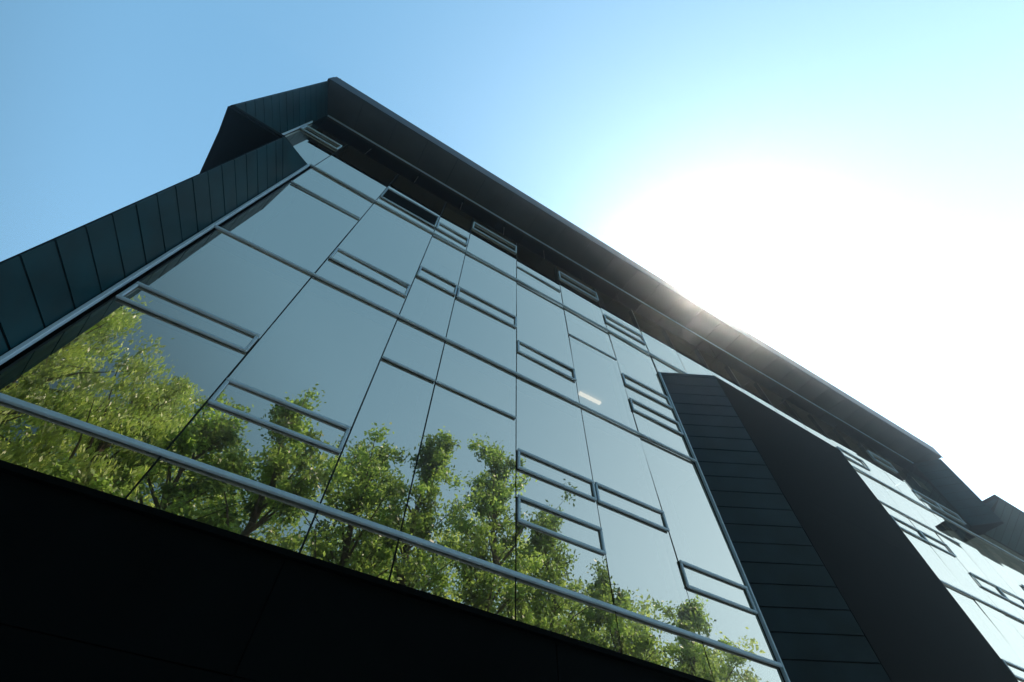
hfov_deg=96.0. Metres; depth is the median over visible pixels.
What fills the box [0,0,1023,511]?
sky
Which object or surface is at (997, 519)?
block
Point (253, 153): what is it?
cladding panels
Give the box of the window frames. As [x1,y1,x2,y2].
[0,115,1023,681]
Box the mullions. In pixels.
[0,129,1023,679]
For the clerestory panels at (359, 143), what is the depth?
16.89 m
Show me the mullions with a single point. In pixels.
(370, 383)
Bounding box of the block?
[906,459,1023,562]
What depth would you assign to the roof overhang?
17.23 m
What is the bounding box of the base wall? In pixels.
[0,460,712,681]
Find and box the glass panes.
[0,123,1023,681]
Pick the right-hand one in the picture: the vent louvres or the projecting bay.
the projecting bay
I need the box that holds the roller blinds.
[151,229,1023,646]
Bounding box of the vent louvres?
[383,189,437,227]
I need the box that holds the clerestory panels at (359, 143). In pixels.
[313,117,930,483]
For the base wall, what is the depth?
4.12 m
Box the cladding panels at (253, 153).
[0,81,327,370]
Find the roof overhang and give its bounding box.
[306,77,942,482]
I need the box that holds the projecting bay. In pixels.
[641,372,1017,681]
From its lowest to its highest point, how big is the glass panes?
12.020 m
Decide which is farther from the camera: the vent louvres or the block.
the block
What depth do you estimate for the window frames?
7.78 m
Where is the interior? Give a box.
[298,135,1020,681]

